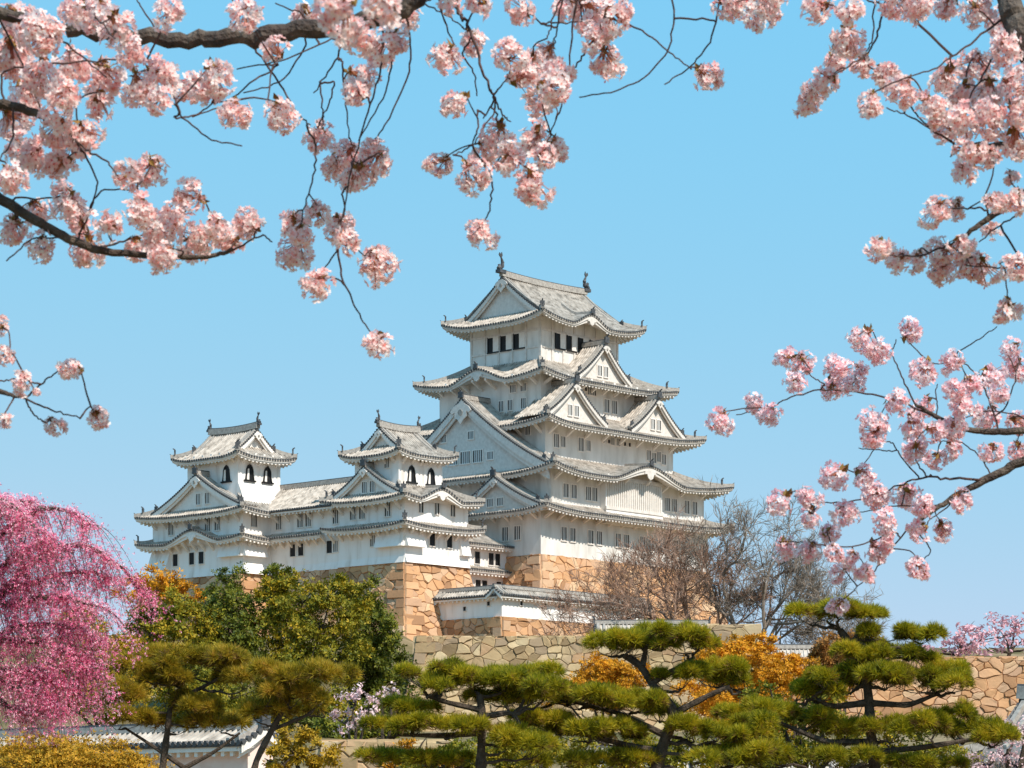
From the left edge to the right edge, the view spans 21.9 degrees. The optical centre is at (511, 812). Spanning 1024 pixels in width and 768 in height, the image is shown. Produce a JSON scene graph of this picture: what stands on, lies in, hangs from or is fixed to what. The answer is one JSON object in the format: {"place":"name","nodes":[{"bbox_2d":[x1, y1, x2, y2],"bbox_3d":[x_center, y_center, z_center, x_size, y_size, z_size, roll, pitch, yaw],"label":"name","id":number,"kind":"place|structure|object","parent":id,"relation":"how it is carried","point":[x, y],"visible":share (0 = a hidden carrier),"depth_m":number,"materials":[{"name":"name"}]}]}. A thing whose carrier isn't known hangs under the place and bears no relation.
{"place":"outdoors","nodes":[
{"label":"outdoors","id":0,"kind":"place"},
{"bbox_2d":[0,635,1023,767],"bbox_3d":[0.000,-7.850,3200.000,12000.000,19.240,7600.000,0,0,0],"label":"ground","id":1,"kind":"structure","parent":0,"point":[409,649],"depth_m":215.72,"materials":[{"name":"green plant"}]},
{"bbox_2d":[20,597,152,724],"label":"golden tree","id":2,"kind":"object","parent":1,"relation":"on","point":[122,643],"visible":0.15,"depth_m":149.14,"materials":[{"name":"yellow plant"}]},
{"bbox_2d":[0,725,174,767],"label":"clipped hedge","id":3,"kind":"object","parent":1,"relation":"on","point":[68,753],"visible":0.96,"depth_m":72.82,"materials":[{"name":"yellow plant"}]},
{"bbox_2d":[0,482,181,748],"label":"weeping cherry","id":4,"kind":"object","parent":1,"relation":"on","point":[20,514],"visible":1,"depth_m":45.69,"materials":[{"name":"pink plant"}]},
{"bbox_2d":[0,151,271,437],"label":"cherry tree","id":5,"kind":"object","parent":1,"relation":"on","point":[166,223],"visible":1,"depth_m":10.33,"materials":[{"name":"pink plant"}]},
{"bbox_2d":[0,713,284,767],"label":"roofed wall","id":6,"kind":"structure","parent":1,"relation":"on","point":[240,750],"depth_m":106.00,"materials":[{"name":"white plaster"},{"name":"tile"}]},
{"bbox_2d":[0,0,302,207],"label":"cherry tree","id":7,"kind":"object","parent":1,"relation":"on","point":[21,28],"visible":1,"depth_m":10.19,"materials":[{"name":"pink plant"}]},
{"bbox_2d":[110,561,206,639],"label":"orange tree","id":8,"kind":"object","parent":1,"relation":"on","point":[159,587],"visible":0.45,"depth_m":231.03,"materials":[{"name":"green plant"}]},
{"bbox_2d":[114,578,223,719],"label":"evergreen tree","id":9,"kind":"object","parent":1,"relation":"on","point":[170,629],"visible":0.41,"depth_m":216.68,"materials":[{"name":"green plant"}]},
{"bbox_2d":[93,637,262,767],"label":"pine tree","id":10,"kind":"object","parent":1,"relation":"on","point":[160,664],"visible":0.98,"depth_m":57.72,"materials":[{"name":"green plant"}]},
{"bbox_2d":[141,573,269,635],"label":"stone wall","id":11,"kind":"structure","parent":1,"relation":"on","point":[249,584],"depth_m":273.35,"materials":[{"name":"beige stone"}]},
{"bbox_2d":[134,412,297,580],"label":"tower","id":12,"kind":"structure","parent":11,"relation":"on","point":[213,512],"depth_m":275.62,"materials":[{"name":"paint"}]},
{"bbox_2d":[187,560,280,697],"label":"evergreen tree","id":13,"kind":"object","parent":1,"relation":"on","point":[227,602],"visible":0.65,"depth_m":217.10,"materials":[{"name":"green plant"}]},
{"bbox_2d":[133,665,380,734],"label":"golden tree","id":14,"kind":"object","parent":1,"relation":"on","point":[230,702],"visible":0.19,"depth_m":194.36,"materials":[{"name":"green plant"}]},
{"bbox_2d":[256,562,301,631],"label":"evergreen tree","id":15,"kind":"object","parent":1,"relation":"on","point":[273,569],"visible":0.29,"depth_m":231.24,"materials":[{"name":"green plant"}]},
{"bbox_2d":[234,654,363,767],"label":"pine tree","id":16,"kind":"object","parent":1,"relation":"on","point":[275,690],"visible":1,"depth_m":55.52,"materials":[{"name":"green plant"}]},
{"bbox_2d":[261,724,345,767],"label":"golden shrub","id":17,"kind":"object","parent":1,"relation":"on","point":[282,749],"visible":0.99,"depth_m":92.01,"materials":[{"name":"yellow plant"}]},
{"bbox_2d":[250,569,378,699],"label":"evergreen tree","id":18,"kind":"object","parent":1,"relation":"on","point":[304,625],"visible":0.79,"depth_m":216.46,"materials":[{"name":"green plant"}]},
{"bbox_2d":[294,691,404,738],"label":"evergreen shrub","id":19,"kind":"object","parent":1,"relation":"on","point":[329,727],"visible":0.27,"depth_m":189.01,"materials":[{"name":"green plant"}]},
{"bbox_2d":[326,682,379,738],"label":"pale cherry","id":20,"kind":"object","parent":1,"relation":"on","point":[355,695],"visible":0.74,"depth_m":150.07,"materials":[{"name":"white plant"}]},
{"bbox_2d":[268,562,473,640],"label":"stone wall","id":21,"kind":"structure","parent":1,"relation":"on","point":[410,590],"depth_m":262.76,"materials":[{"name":"beige stone"}]},
{"bbox_2d":[268,476,352,572],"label":"gallery wing","id":22,"kind":"structure","parent":21,"relation":"on","point":[304,515],"depth_m":271.46,"materials":[{"name":"white paint"}]},
{"bbox_2d":[319,409,487,567],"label":"corner tower","id":23,"kind":"structure","parent":21,"relation":"on","point":[394,499],"depth_m":264.95,"materials":[{"name":"paint"}]},
{"bbox_2d":[330,573,425,714],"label":"evergreen tree","id":24,"kind":"object","parent":1,"relation":"on","point":[376,668],"visible":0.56,"depth_m":220.68,"materials":[{"name":"green plant"}]},
{"bbox_2d":[364,681,400,738],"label":"pale cherry","id":25,"kind":"object","parent":1,"relation":"on","point":[393,689],"visible":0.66,"depth_m":158.01,"materials":[{"name":"white plant"}]},
{"bbox_2d":[316,739,460,767],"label":"stone wall","id":26,"kind":"structure","parent":1,"relation":"on","point":[346,759],"depth_m":127.92,"materials":[{"name":"beige stone"}]},
{"bbox_2d":[376,737,458,767],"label":"orange shrub","id":27,"kind":"object","parent":1,"relation":"on","point":[408,743],"visible":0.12,"depth_m":99.82,"materials":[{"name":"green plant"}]},
{"bbox_2d":[65,0,788,360],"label":"cherry tree","id":28,"kind":"object","parent":1,"relation":"on","point":[349,166],"visible":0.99,"depth_m":10.68,"materials":[{"name":"pink plant"}]},
{"bbox_2d":[351,652,571,767],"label":"pine tree","id":29,"kind":"object","parent":1,"relation":"on","point":[524,683],"visible":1,"depth_m":61.87,"materials":[{"name":"green plant"}]},
{"bbox_2d":[440,616,593,635],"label":"stone wall","id":30,"kind":"structure","parent":1,"relation":"on","point":[500,626],"depth_m":260.48,"materials":[{"name":"beige stone"}]},
{"bbox_2d":[432,583,651,622],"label":"roofed wall","id":31,"kind":"structure","parent":30,"relation":"on","point":[495,599],"depth_m":261.05,"materials":[{"name":"paint"}]},
{"bbox_2d":[405,635,704,731],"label":"stone wall","id":32,"kind":"structure","parent":1,"relation":"on","point":[485,650],"depth_m":231.73,"materials":[{"name":"beige stone"}]},
{"bbox_2d":[395,726,746,767],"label":"green shrub","id":33,"kind":"object","parent":1,"relation":"on","point":[674,761],"visible":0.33,"depth_m":84.02,"materials":[{"name":"green plant"}]},
{"bbox_2d":[541,650,651,745],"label":"orange shrub","id":34,"kind":"object","parent":1,"relation":"on","point":[623,673],"visible":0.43,"depth_m":169.47,"materials":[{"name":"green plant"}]},
{"bbox_2d":[502,554,727,624],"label":"stone wall","id":35,"kind":"structure","parent":1,"relation":"on","point":[541,571],"depth_m":275.45,"materials":[{"name":"beige stone"}]},
{"bbox_2d":[468,534,514,585],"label":"passage wing","id":36,"kind":"structure","parent":35,"relation":"on","point":[487,560],"depth_m":273.60,"materials":[{"name":"white paint"}]},
{"bbox_2d":[413,252,734,571],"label":"castle keep","id":37,"kind":"structure","parent":35,"relation":"on","point":[560,429],"depth_m":282.62,"materials":[{"name":"paint"}]},
{"bbox_2d":[500,618,784,767],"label":"pine tree","id":38,"kind":"object","parent":1,"relation":"on","point":[737,747],"visible":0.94,"depth_m":63.61,"materials":[{"name":"green plant"}]},
{"bbox_2d":[583,738,717,767],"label":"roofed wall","id":39,"kind":"structure","parent":1,"relation":"on","point":[687,765],"depth_m":106.22,"materials":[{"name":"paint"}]},
{"bbox_2d":[592,616,711,632],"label":"roofed wall","id":40,"kind":"structure","parent":1,"relation":"on","point":[604,624],"depth_m":236.22,"materials":[{"name":"paint"}]},
{"bbox_2d":[523,502,795,635],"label":"bare tree","id":41,"kind":"object","parent":1,"relation":"on","point":[682,584],"visible":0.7,"depth_m":243.98,"materials":[{"name":"brown plant"}]},
{"bbox_2d":[704,624,761,719],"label":"stone wall","id":42,"kind":"structure","parent":1,"relation":"on","point":[738,629],"depth_m":230.90,"materials":[{"name":"beige stone"}]},
{"bbox_2d":[669,630,801,740],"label":"orange shrub","id":43,"kind":"object","parent":1,"relation":"on","point":[756,656],"visible":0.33,"depth_m":164.02,"materials":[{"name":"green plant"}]},
{"bbox_2d":[659,475,892,643],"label":"bare tree","id":44,"kind":"object","parent":1,"relation":"on","point":[804,577],"visible":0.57,"depth_m":242.60,"materials":[{"name":"plant"}]},
{"bbox_2d":[767,641,830,656],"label":"roofed wall","id":45,"kind":"structure","parent":1,"relation":"on","point":[803,650],"depth_m":219.21,"materials":[{"name":"paint"}]},
{"bbox_2d":[767,760,842,767],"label":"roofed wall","id":46,"kind":"structure","parent":1,"relation":"on","point":[830,764],"depth_m":107.20,"materials":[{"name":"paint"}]},
{"bbox_2d":[761,651,852,745],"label":"orange shrub","id":47,"kind":"object","parent":1,"relation":"on","point":[795,661],"visible":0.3,"depth_m":167.88,"materials":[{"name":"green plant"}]},
{"bbox_2d":[807,628,884,745],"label":"russet tree","id":48,"kind":"object","parent":1,"relation":"on","point":[821,647],"visible":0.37,"depth_m":174.62,"materials":[{"name":"brown plant"}]},
{"bbox_2d":[705,679,987,767],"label":"green shrub","id":49,"kind":"object","parent":1,"relation":"on","point":[802,744],"visible":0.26,"depth_m":85.46,"materials":[{"name":"green plant"}]},
{"bbox_2d":[704,315,1023,616],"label":"cherry tree","id":50,"kind":"object","parent":1,"relation":"on","point":[950,428],"visible":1,"depth_m":14.10,"materials":[{"name":"pink plant"}]},
{"bbox_2d":[710,594,1023,767],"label":"pine tree","id":51,"kind":"object","parent":1,"relation":"on","point":[866,665],"visible":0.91,"depth_m":65.72,"materials":[{"name":"green plant"}]},
{"bbox_2d":[775,656,1023,731],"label":"stone wall","id":52,"kind":"structure","parent":1,"relation":"on","point":[999,678],"depth_m":214.74,"materials":[{"name":"beige stone"}]},
{"bbox_2d":[792,0,1023,324],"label":"cherry tree","id":53,"kind":"object","parent":1,"relation":"on","point":[1005,29],"visible":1,"depth_m":10.90,"materials":[{"name":"pink plant"}]},
{"bbox_2d":[922,617,1021,656],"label":"cherry","id":54,"kind":"object","parent":1,"relation":"on","point":[958,639],"visible":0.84,"depth_m":243.79,"materials":[{"name":"pink plant"}]},
{"bbox_2d":[950,744,1017,767],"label":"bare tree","id":55,"kind":"object","parent":1,"relation":"on","point":[984,756],"visible":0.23,"depth_m":112.01,"materials":[{"name":"pink plant"}]},
{"bbox_2d":[950,684,1023,767],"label":"gatehouse","id":56,"kind":"object","parent":1,"relation":"on","point":[1016,712],"visible":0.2,"depth_m":124.79,"materials":[{"name":"paint"}]},
{"bbox_2d":[960,611,1023,656],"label":"cherry","id":57,"kind":"object","parent":1,"relation":"on","point":[1008,644],"visible":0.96,"depth_m":244.38,"materials":[{"name":"pink plant"}]},
{"bbox_2d":[965,715,1023,767],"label":"pale cherry","id":58,"kind":"object","parent":1,"relation":"on","point":[1007,760],"visible":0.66,"depth_m":69.92,"materials":[{"name":"white plant"}]},
{"bbox_2d":[0,0,1023,648],"label":"sky","id":59,"kind":"structure","parent":0,"point":[738,227],"materials":[{"name":"blue"}]}
]}

